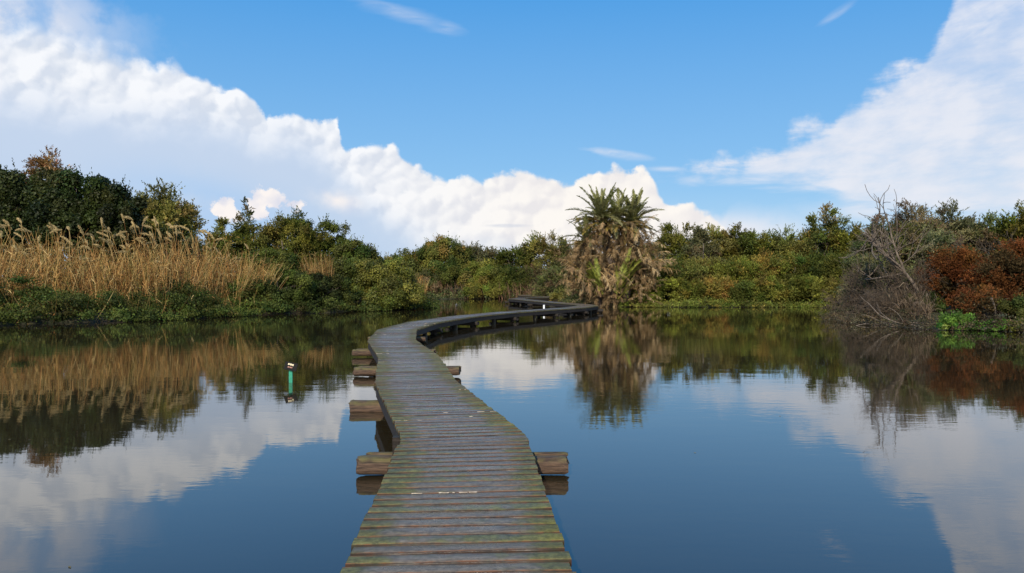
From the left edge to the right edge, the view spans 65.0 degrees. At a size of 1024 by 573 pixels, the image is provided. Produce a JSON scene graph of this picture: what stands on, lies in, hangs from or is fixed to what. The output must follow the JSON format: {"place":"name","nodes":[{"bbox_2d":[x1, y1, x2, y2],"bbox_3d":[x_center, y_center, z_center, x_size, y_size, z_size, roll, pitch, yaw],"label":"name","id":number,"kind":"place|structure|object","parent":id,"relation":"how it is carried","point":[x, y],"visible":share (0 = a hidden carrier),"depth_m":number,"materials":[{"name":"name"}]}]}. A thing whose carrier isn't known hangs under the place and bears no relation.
{"place":"outdoors","nodes":[
{"label":"outdoors","id":0,"kind":"place"},
{"bbox_2d":[0,285,1022,331],"bbox_3d":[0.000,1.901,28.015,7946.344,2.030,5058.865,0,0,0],"label":"ground","id":1,"kind":"structure","parent":0,"point":[70,320],"depth_m":37.94,"materials":[{"name":"green plant"}]},
{"bbox_2d":[0,158,76,273],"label":"evergreen tree","id":2,"kind":"object","parent":1,"relation":"on","point":[14,184],"visible":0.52,"depth_m":48.14,"materials":[{"name":"green plant"}]},
{"bbox_2d":[21,145,76,182],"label":"browning tree","id":3,"kind":"object","parent":1,"relation":"on","point":[46,161],"visible":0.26,"depth_m":50.93,"materials":[{"name":"brown plant"}]},
{"bbox_2d":[16,164,140,283],"bbox_3d":[-26.111,-3.208,48.752,7.597,9.052,5.677,0,0,0],"label":"evergreen tree","id":4,"kind":"object","parent":1,"relation":"on","point":[54,206],"visible":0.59,"depth_m":47.47,"materials":[{"name":"green plant"}]},
{"bbox_2d":[73,176,152,276],"bbox_3d":[-23.948,-2.672,48.504,4.740,8.121,4.158,0,0,0],"label":"evergreen tree","id":5,"kind":"object","parent":1,"relation":"on","point":[116,196],"visible":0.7,"depth_m":47.55,"materials":[{"name":"green plant"}]},
{"bbox_2d":[0,227,292,311],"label":"reed bed","id":6,"kind":"object","parent":1,"relation":"on","point":[85,282],"visible":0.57,"depth_m":41.14,"materials":[{"name":"beige plant"}]},
{"bbox_2d":[122,177,212,272],"bbox_3d":[-23.475,-3.062,53.877,7.077,8.732,6.310,0,0,0],"label":"willow tree","id":7,"kind":"object","parent":1,"relation":"on","point":[167,209],"visible":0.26,"depth_m":53.47,"materials":[{"name":"green plant"}]},
{"bbox_2d":[150,222,198,278],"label":"evergreen shrub","id":8,"kind":"object","parent":1,"relation":"on","point":[163,230],"visible":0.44,"depth_m":48.91,"materials":[{"name":"green plant"}]},
{"bbox_2d":[186,234,205,269],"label":"sparse tree","id":9,"kind":"object","parent":1,"relation":"on","point":[191,242],"visible":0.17,"depth_m":50.98,"materials":[{"name":"green plant"}]},
{"bbox_2d":[198,226,240,282],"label":"shrub","id":10,"kind":"object","parent":1,"relation":"on","point":[227,238],"visible":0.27,"depth_m":54.69,"materials":[{"name":"green plant"}]},
{"bbox_2d":[204,212,256,276],"bbox_3d":[-19.996,-2.032,57.123,4.445,6.656,3.740,0,0,0],"label":"shrub","id":11,"kind":"object","parent":1,"relation":"on","point":[242,232],"visible":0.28,"depth_m":56.62,"materials":[{"name":"green plant"}]},
{"bbox_2d":[234,196,259,239],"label":"sparse tree","id":12,"kind":"object","parent":1,"relation":"on","point":[248,212],"visible":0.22,"depth_m":58.72,"materials":[{"name":"green plant"}]},
{"bbox_2d":[217,267,279,309],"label":"shrub","id":13,"kind":"object","parent":1,"relation":"on","point":[261,287],"visible":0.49,"depth_m":46.01,"materials":[{"name":"green plant"}]},
{"bbox_2d":[237,218,290,262],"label":"shrub","id":14,"kind":"object","parent":1,"relation":"on","point":[262,239],"visible":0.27,"depth_m":56.27,"materials":[{"name":"green plant"}]},
{"bbox_2d":[233,243,301,275],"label":"shrub","id":15,"kind":"object","parent":1,"relation":"on","point":[274,256],"visible":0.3,"depth_m":49.88,"materials":[{"name":"green plant"}]},
{"bbox_2d":[256,205,316,269],"bbox_3d":[-15.878,-2.250,56.946,4.125,7.149,4.320,0,1,39],"label":"shrub","id":16,"kind":"object","parent":1,"relation":"on","point":[288,226],"visible":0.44,"depth_m":56.35,"materials":[{"name":"green plant"}]},
{"bbox_2d":[259,265,320,306],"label":"shrub","id":17,"kind":"object","parent":1,"relation":"on","point":[303,282],"visible":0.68,"depth_m":47.99,"materials":[{"name":"green plant"}]},
{"bbox_2d":[285,223,334,272],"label":"shrub","id":18,"kind":"object","parent":1,"relation":"on","point":[308,235],"visible":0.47,"depth_m":55.41,"materials":[{"name":"green plant"}]},
{"bbox_2d":[294,247,336,303],"bbox_3d":[-12.588,-0.641,51.618,3.508,3.784,4.350,0,0,-23],"label":"reed patch","id":19,"kind":"object","parent":1,"relation":"on","point":[310,268],"visible":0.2,"depth_m":51.06,"materials":[{"name":"beige plant"}]},
{"bbox_2d":[296,270,354,306],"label":"shrub","id":20,"kind":"object","parent":1,"relation":"on","point":[338,285],"visible":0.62,"depth_m":49.80,"materials":[{"name":"green plant"}]},
{"bbox_2d":[302,213,350,273],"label":"shrub","id":21,"kind":"object","parent":1,"relation":"on","point":[326,225],"visible":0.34,"depth_m":56.37,"materials":[{"name":"green plant"}]},
{"bbox_2d":[324,254,377,291],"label":"shrub","id":22,"kind":"object","parent":1,"relation":"on","point":[345,264],"visible":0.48,"depth_m":52.34,"materials":[{"name":"green plant"}]},
{"bbox_2d":[331,233,384,264],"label":"shrub","id":23,"kind":"object","parent":1,"relation":"on","point":[351,248],"visible":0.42,"depth_m":55.01,"materials":[{"name":"green plant"}]},
{"bbox_2d":[342,287,383,310],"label":"shrub","id":24,"kind":"object","parent":1,"relation":"on","point":[359,295],"visible":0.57,"depth_m":51.03,"materials":[{"name":"green plant"}]},
{"bbox_2d":[340,254,413,297],"bbox_3d":[-9.153,-0.254,53.897,5.376,4.172,4.778,0,0,0],"label":"shrub","id":25,"kind":"object","parent":1,"relation":"on","point":[379,268],"visible":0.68,"depth_m":52.56,"materials":[{"name":"green plant"}]},
{"bbox_2d":[351,273,427,309],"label":"shrub","id":26,"kind":"object","parent":1,"relation":"on","point":[407,292],"visible":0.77,"depth_m":51.55,"materials":[{"name":"green plant"}]},
{"bbox_2d":[376,251,409,268],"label":"shrub","id":27,"kind":"object","parent":1,"relation":"on","point":[400,262],"visible":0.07,"depth_m":56.58,"materials":[{"name":"green plant"}]},
{"bbox_2d":[385,248,411,264],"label":"tree","id":28,"kind":"object","parent":1,"relation":"on","point":[400,253],"visible":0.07,"depth_m":94.47,"materials":[{"name":"green plant"}]},
{"bbox_2d":[377,266,423,295],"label":"shrub","id":29,"kind":"object","parent":1,"relation":"on","point":[414,279],"visible":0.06,"depth_m":54.58,"materials":[{"name":"green plant"}]},
{"bbox_2d":[400,247,442,276],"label":"tree","id":30,"kind":"object","parent":1,"relation":"on","point":[407,255],"visible":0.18,"depth_m":90.64,"materials":[{"name":"green plant"}]},
{"bbox_2d":[414,267,442,292],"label":"shrub","id":31,"kind":"object","parent":1,"relation":"on","point":[425,276],"visible":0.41,"depth_m":84.96,"materials":[{"name":"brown plant"}]},
{"bbox_2d":[406,231,475,277],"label":"tree","id":32,"kind":"object","parent":1,"relation":"on","point":[445,248],"visible":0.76,"depth_m":88.58,"materials":[{"name":"green plant"}]},
{"bbox_2d":[423,258,474,290],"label":"shrub","id":33,"kind":"object","parent":1,"relation":"on","point":[447,273],"visible":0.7,"depth_m":86.06,"materials":[{"name":"green plant"}]},
{"bbox_2d":[459,240,498,270],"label":"tree","id":34,"kind":"object","parent":1,"relation":"on","point":[479,253],"visible":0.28,"depth_m":90.88,"materials":[{"name":"green plant"}]},
{"bbox_2d":[454,256,507,290],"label":"shrub","id":35,"kind":"object","parent":1,"relation":"on","point":[485,272],"visible":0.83,"depth_m":85.65,"materials":[{"name":"green plant"}]},
{"bbox_2d":[460,279,508,298],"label":"shrub","id":36,"kind":"object","parent":1,"relation":"on","point":[490,288],"visible":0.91,"depth_m":84.35,"materials":[{"name":"green plant"}]},
{"bbox_2d":[481,246,512,283],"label":"tree","id":37,"kind":"object","parent":1,"relation":"on","point":[498,257],"visible":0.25,"depth_m":91.84,"materials":[{"name":"green plant"}]},
{"bbox_2d":[493,263,534,294],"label":"shrub","id":38,"kind":"object","parent":1,"relation":"on","point":[510,272],"visible":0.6,"depth_m":86.56,"materials":[{"name":"green plant"}]},
{"bbox_2d":[425,286,605,303],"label":"creeping plants","id":39,"kind":"object","parent":1,"relation":"on","point":[458,296],"visible":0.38,"depth_m":83.35,"materials":[{"name":"green plant"}]},
{"bbox_2d":[494,242,541,279],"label":"tree","id":40,"kind":"object","parent":1,"relation":"on","point":[511,255],"visible":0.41,"depth_m":91.13,"materials":[{"name":"green plant"}]},
{"bbox_2d":[515,263,553,291],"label":"shrub","id":41,"kind":"object","parent":1,"relation":"on","point":[532,271],"visible":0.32,"depth_m":87.75,"materials":[{"name":"green plant"}]},
{"bbox_2d":[514,229,573,279],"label":"tree","id":42,"kind":"object","parent":1,"relation":"on","point":[537,247],"visible":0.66,"depth_m":89.62,"materials":[{"name":"green plant"}]},
{"bbox_2d":[525,262,568,295],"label":"shrub","id":43,"kind":"object","parent":1,"relation":"on","point":[545,284],"visible":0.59,"depth_m":79.28,"materials":[{"name":"green plant"}]},
{"bbox_2d":[536,240,581,282],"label":"tree","id":44,"kind":"object","parent":1,"relation":"on","point":[560,249],"visible":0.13,"depth_m":88.79,"materials":[{"name":"green plant"}]},
{"bbox_2d":[548,283,577,301],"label":"shrub","id":45,"kind":"object","parent":1,"relation":"on","point":[554,295],"visible":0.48,"depth_m":71.50,"materials":[{"name":"green plant"}]},
{"bbox_2d":[554,183,679,306],"bbox_3d":[7.722,-2.481,58.955,9.469,10.415,7.042,0,0,0],"label":"palm tree","id":46,"kind":"object","parent":1,"relation":"on","point":[606,238],"visible":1,"depth_m":58.71,"materials":[{"name":"green plant"}]},
{"bbox_2d":[630,283,666,304],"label":"tamarisk shrub","id":47,"kind":"object","parent":1,"relation":"on","point":[654,298],"visible":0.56,"depth_m":59.33,"materials":[{"name":"green plant"}]},
{"bbox_2d":[646,275,684,301],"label":"bush","id":48,"kind":"object","parent":1,"relation":"on","point":[671,284],"visible":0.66,"depth_m":59.75,"materials":[{"name":"green plant"}]},
{"bbox_2d":[653,221,700,262],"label":"tamarisk tree","id":49,"kind":"object","parent":1,"relation":"on","point":[669,240],"visible":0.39,"depth_m":69.28,"materials":[{"name":"green plant"}]},
{"bbox_2d":[656,252,708,292],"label":"tamarisk shrub","id":50,"kind":"object","parent":1,"relation":"on","point":[682,268],"visible":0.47,"depth_m":61.41,"materials":[{"name":"green plant"}]},
{"bbox_2d":[673,278,713,301],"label":"tamarisk shrub","id":51,"kind":"object","parent":1,"relation":"on","point":[694,288],"visible":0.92,"depth_m":59.35,"materials":[{"name":"green plant"}]},
{"bbox_2d":[675,224,726,267],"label":"tamarisk tree","id":52,"kind":"object","parent":1,"relation":"on","point":[696,247],"visible":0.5,"depth_m":68.24,"materials":[{"name":"green plant"}]},
{"bbox_2d":[681,252,734,282],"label":"tamarisk shrub","id":53,"kind":"object","parent":1,"relation":"on","point":[703,262],"visible":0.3,"depth_m":62.20,"materials":[{"name":"green plant"}]},
{"bbox_2d":[699,272,738,300],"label":"tamarisk shrub","id":54,"kind":"object","parent":1,"relation":"on","point":[718,284],"visible":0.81,"depth_m":59.34,"materials":[{"name":"green plant"}]},
{"bbox_2d":[699,222,748,261],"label":"tamarisk tree","id":55,"kind":"object","parent":1,"relation":"on","point":[722,234],"visible":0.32,"depth_m":69.13,"materials":[{"name":"green plant"}]},
{"bbox_2d":[703,253,765,299],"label":"tamarisk shrub","id":56,"kind":"object","parent":1,"relation":"on","point":[737,270],"visible":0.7,"depth_m":61.38,"materials":[{"name":"green plant"}]},
{"bbox_2d":[725,277,764,304],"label":"tamarisk shrub","id":57,"kind":"object","parent":1,"relation":"on","point":[741,290],"visible":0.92,"depth_m":58.84,"materials":[{"name":"green plant"}]},
{"bbox_2d":[720,222,770,278],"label":"tamarisk tree","id":58,"kind":"object","parent":1,"relation":"on","point":[745,241],"visible":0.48,"depth_m":68.13,"materials":[{"name":"green plant"}]},
{"bbox_2d":[735,247,793,281],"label":"tamarisk shrub","id":59,"kind":"object","parent":1,"relation":"on","point":[762,258],"visible":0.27,"depth_m":61.92,"materials":[{"name":"green plant"}]},
{"bbox_2d":[744,272,788,304],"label":"tamarisk shrub","id":60,"kind":"object","parent":1,"relation":"on","point":[770,286],"visible":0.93,"depth_m":59.06,"materials":[{"name":"green plant"}]},
{"bbox_2d":[749,223,797,258],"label":"tamarisk tree","id":61,"kind":"object","parent":1,"relation":"on","point":[773,241],"visible":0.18,"depth_m":69.41,"materials":[{"name":"green plant"}]},
{"bbox_2d":[763,249,819,281],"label":"tamarisk shrub","id":62,"kind":"object","parent":1,"relation":"on","point":[786,265],"visible":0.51,"depth_m":61.67,"materials":[{"name":"green plant"}]},
{"bbox_2d":[772,274,817,303],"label":"tamarisk shrub","id":63,"kind":"object","parent":1,"relation":"on","point":[796,287],"visible":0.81,"depth_m":59.05,"materials":[{"name":"green plant"}]},
{"bbox_2d":[772,229,825,277],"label":"tamarisk tree","id":64,"kind":"object","parent":1,"relation":"on","point":[785,246],"visible":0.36,"depth_m":67.39,"materials":[{"name":"green plant"}]},
{"bbox_2d":[792,272,837,302],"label":"tamarisk shrub","id":65,"kind":"object","parent":1,"relation":"on","point":[815,283],"visible":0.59,"depth_m":59.00,"materials":[{"name":"green plant"}]},
{"bbox_2d":[784,246,845,298],"bbox_3d":[23.476,-0.850,61.881,5.052,4.584,5.223,0,1,42],"label":"tamarisk shrub","id":66,"kind":"object","parent":1,"relation":"on","point":[816,260],"visible":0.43,"depth_m":61.42,"materials":[{"name":"green plant"}]},
{"bbox_2d":[797,201,851,258],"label":"tamarisk tree","id":67,"kind":"object","parent":1,"relation":"on","point":[825,235],"visible":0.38,"depth_m":67.28,"materials":[{"name":"green plant"}]},
{"bbox_2d":[819,276,846,304],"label":"tamarisk shrub","id":68,"kind":"object","parent":1,"relation":"on","point":[832,286],"visible":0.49,"depth_m":58.24,"materials":[{"name":"green plant"}]},
{"bbox_2d":[816,252,863,280],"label":"tamarisk shrub","id":69,"kind":"object","parent":1,"relation":"on","point":[832,266],"visible":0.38,"depth_m":59.99,"materials":[{"name":"green plant"}]},
{"bbox_2d":[822,221,864,256],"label":"tamarisk tree","id":70,"kind":"object","parent":1,"relation":"on","point":[841,245],"visible":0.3,"depth_m":66.57,"materials":[{"name":"green plant"}]},
{"bbox_2d":[837,277,865,310],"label":"shrub","id":71,"kind":"object","parent":1,"relation":"on","point":[860,278],"visible":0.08,"depth_m":42.49,"materials":[{"name":"green plant"}]},
{"bbox_2d":[842,223,875,257],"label":"tamarisk tree","id":72,"kind":"object","parent":1,"relation":"on","point":[851,249],"visible":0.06,"depth_m":61.74,"materials":[{"name":"green plant"}]},
{"bbox_2d":[835,252,883,298],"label":"shrub","id":73,"kind":"object","parent":1,"relation":"on","point":[849,263],"visible":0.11,"depth_m":47.04,"materials":[{"name":"green plant"}]},
{"bbox_2d":[820,256,910,316],"bbox_3d":[17.793,0.363,40.526,4.510,3.788,4.257,0,0,0],"label":"brushwood","id":74,"kind":"object","parent":1,"relation":"on","point":[855,286],"visible":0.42,"depth_m":39.91,"materials":[{"name":"brown plant"}]},
{"bbox_2d":[854,214,892,256],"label":"tree","id":75,"kind":"object","parent":1,"relation":"on","point":[867,243],"visible":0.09,"depth_m":48.74,"materials":[{"name":"green plant"}]},
{"bbox_2d":[838,185,935,291],"bbox_3d":[17.104,-1.664,35.788,4.082,6.072,4.726,0,0,13],"label":"leaning tree","id":76,"kind":"object","parent":1,"relation":"on","point":[873,240],"visible":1,"depth_m":36.66,"materials":[{"name":"grey plant"}]},
{"bbox_2d":[858,251,916,301],"bbox_3d":[18.652,-0.002,39.683,3.102,3.539,2.762,0,0,0],"label":"shrub","id":77,"kind":"object","parent":1,"relation":"on","point":[873,267],"visible":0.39,"depth_m":39.37,"materials":[{"name":"brown plant"}]},
{"bbox_2d":[835,282,945,318],"bbox_3d":[18.012,0.671,40.472,3.848,1.906,14.796,0,0,4],"label":"bush","id":78,"kind":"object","parent":1,"relation":"on","point":[922,308],"depth_m":35.65,"materials":[{"name":"plant"}]},
{"bbox_2d":[840,252,945,323],"bbox_3d":[17.181,0.274,36.427,4.880,3.854,3.606,0,0,0],"label":"brushwood","id":79,"kind":"object","parent":1,"relation":"on","point":[922,276],"visible":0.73,"depth_m":36.43,"materials":[{"name":"grey plant"}]},
{"bbox_2d":[864,220,928,277],"bbox_3d":[20.858,-0.936,43.104,4.155,5.198,3.930,0,0,0],"label":"shrub","id":80,"kind":"object","parent":1,"relation":"on","point":[904,256],"visible":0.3,"depth_m":42.47,"materials":[{"name":"green plant"}]},
{"bbox_2d":[846,213,960,260],"bbox_3d":[24.106,-1.600,49.876,6.468,6.754,5.553,0,1,-37],"label":"tree","id":81,"kind":"object","parent":1,"relation":"on","point":[857,245],"visible":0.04,"depth_m":50.35,"materials":[{"name":"green plant"}]},
{"bbox_2d":[810,297,1023,334],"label":"creeping plants","id":82,"kind":"object","parent":1,"relation":"on","point":[860,317],"visible":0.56,"depth_m":33.79,"materials":[{"name":"green plant"}]},
{"bbox_2d":[882,198,965,249],"bbox_3d":[23.732,-1.731,46.997,4.464,6.779,3.888,0,0,-12],"label":"tree","id":83,"kind":"object","parent":1,"relation":"on","point":[922,211],"visible":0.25,"depth_m":46.48,"materials":[{"name":"green plant"}]},
{"bbox_2d":[901,289,948,311],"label":"evergreen shrub","id":84,"kind":"object","parent":1,"relation":"on","point":[941,304],"visible":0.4,"depth_m":35.98,"materials":[{"name":"green plant"}]},
{"bbox_2d":[899,223,957,271],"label":"shrub","id":85,"kind":"object","parent":1,"relation":"on","point":[935,238],"visible":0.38,"depth_m":41.75,"materials":[{"name":"green plant"}]},
{"bbox_2d":[909,266,959,307],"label":"rust shrub","id":86,"kind":"object","parent":1,"relation":"on","point":[933,280],"visible":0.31,"depth_m":36.96,"materials":[{"name":"brown plant"}]},
{"bbox_2d":[921,242,987,300],"bbox_3d":[20.728,-0.245,36.557,3.787,3.635,3.350,0,0,0],"label":"rust shrub","id":87,"kind":"object","parent":1,"relation":"on","point":[949,268],"visible":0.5,"depth_m":36.37,"materials":[{"name":"brown plant"}]},
{"bbox_2d":[936,308,982,329],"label":"waterside plant","id":88,"kind":"object","parent":1,"relation":"on","point":[946,321],"visible":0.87,"depth_m":31.02,"materials":[{"name":"green plant"}]},
{"bbox_2d":[925,197,995,256],"bbox_3d":[28.485,-2.190,52.047,5.690,7.185,4.901,0,0,0],"label":"tree","id":89,"kind":"object","parent":1,"relation":"on","point":[965,225],"visible":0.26,"depth_m":51.08,"materials":[{"name":"green plant"}]},
{"bbox_2d":[961,209,1002,263],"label":"tree","id":90,"kind":"object","parent":1,"relation":"on","point":[983,233],"visible":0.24,"depth_m":49.99,"materials":[{"name":"green plant"}]},
{"bbox_2d":[943,283,1023,319],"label":"rust shrub","id":91,"kind":"object","parent":1,"relation":"on","point":[965,299],"visible":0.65,"depth_m":32.09,"materials":[{"name":"brown plant"}]},
{"bbox_2d":[957,236,1023,294],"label":"rust shrub","id":92,"kind":"object","parent":1,"relation":"on","point":[1004,267],"visible":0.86,"depth_m":34.07,"materials":[{"name":"brown plant"}]},
{"bbox_2d":[969,228,1015,257],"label":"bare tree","id":93,"kind":"object","parent":1,"relation":"on","point":[994,242],"visible":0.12,"depth_m":47.26,"materials":[{"name":"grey plant"}]},
{"bbox_2d":[978,317,1010,330],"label":"waterside plant","id":94,"kind":"object","parent":1,"relation":"on","point":[1001,328],"visible":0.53,"depth_m":30.43,"materials":[{"name":"green plant"}]},
{"bbox_2d":[984,200,1023,252],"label":"tree","id":95,"kind":"object","parent":1,"relation":"on","point":[1003,224],"visible":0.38,"depth_m":46.88,"materials":[{"name":"green plant"}]},
{"bbox_2d":[991,292,1023,319],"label":"evergreen shrub","id":96,"kind":"object","parent":1,"relation":"on","point":[1015,305],"visible":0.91,"depth_m":30.74,"materials":[{"name":"green plant"}]},
{"bbox_2d":[1006,316,1023,331],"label":"waterside plant","id":97,"kind":"object","parent":1,"relation":"on","point":[1011,327],"visible":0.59,"depth_m":29.94,"materials":[{"name":"green plant"}]},
{"bbox_2d":[0,298,1023,572],"bbox_3d":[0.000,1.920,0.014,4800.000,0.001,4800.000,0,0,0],"label":"water","id":98,"kind":"structure","parent":0,"point":[218,444],"depth_m":9.84,"materials":[{"name":"blue liquid"}]},
{"bbox_2d":[0,273,273,322],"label":"broken reeds","id":99,"kind":"object","parent":98,"relation":"on","point":[164,309],"visible":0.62,"depth_m":38.35,"materials":[{"name":"beige plant"}]},
{"bbox_2d":[0,270,332,324],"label":"creeping plants","id":100,"kind":"object","parent":98,"relation":"on","point":[124,312],"visible":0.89,"depth_m":38.70,"materials":[{"name":"green plant"}]},
{"bbox_2d":[284,361,297,382],"bbox_3d":[-4.162,2.091,15.140,0.262,1.367,0.079,0,0,0],"label":"sign post","id":101,"kind":"object","parent":98,"relation":"in","point":[291,367],"visible":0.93,"depth_m":15.14,"materials":[{"name":"green paint"}]},
{"bbox_2d":[311,292,454,311],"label":"creeping plants","id":102,"kind":"object","parent":98,"relation":"on","point":[329,303],"visible":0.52,"depth_m":50.13,"materials":[{"name":"green plant"}]},
{"bbox_2d":[414,275,433,308],"bbox_3d":[-7.080,0.099,56.185,3.372,2.822,6.088,0,0,0],"label":"reed patch","id":103,"kind":"object","parent":98,"relation":"on","point":[426,286],"visible":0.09,"depth_m":56.72,"materials":[{"name":"beige plant"}]},
{"bbox_2d":[340,295,602,572],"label":"boardwalk","id":104,"kind":"structure","parent":98,"relation":"in","point":[460,468],"depth_m":6.27,"materials":[{"name":"grey wood"}]},
{"bbox_2d":[425,276,555,298],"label":"dry stems","id":105,"kind":"object","parent":98,"relation":"on","point":[509,294],"visible":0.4,"depth_m":85.37,"materials":[{"name":"brown plant"}]},
{"bbox_2d":[0,0,1023,275],"label":"sky","id":106,"kind":"structure","parent":0,"point":[403,122],"materials":[{"name":"blue"}]},
{"bbox_2d":[609,295,841,307],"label":"waterside grass","id":107,"kind":"structure","parent":0,"point":[700,301],"depth_m":58.00,"materials":[{"name":"green plant"}]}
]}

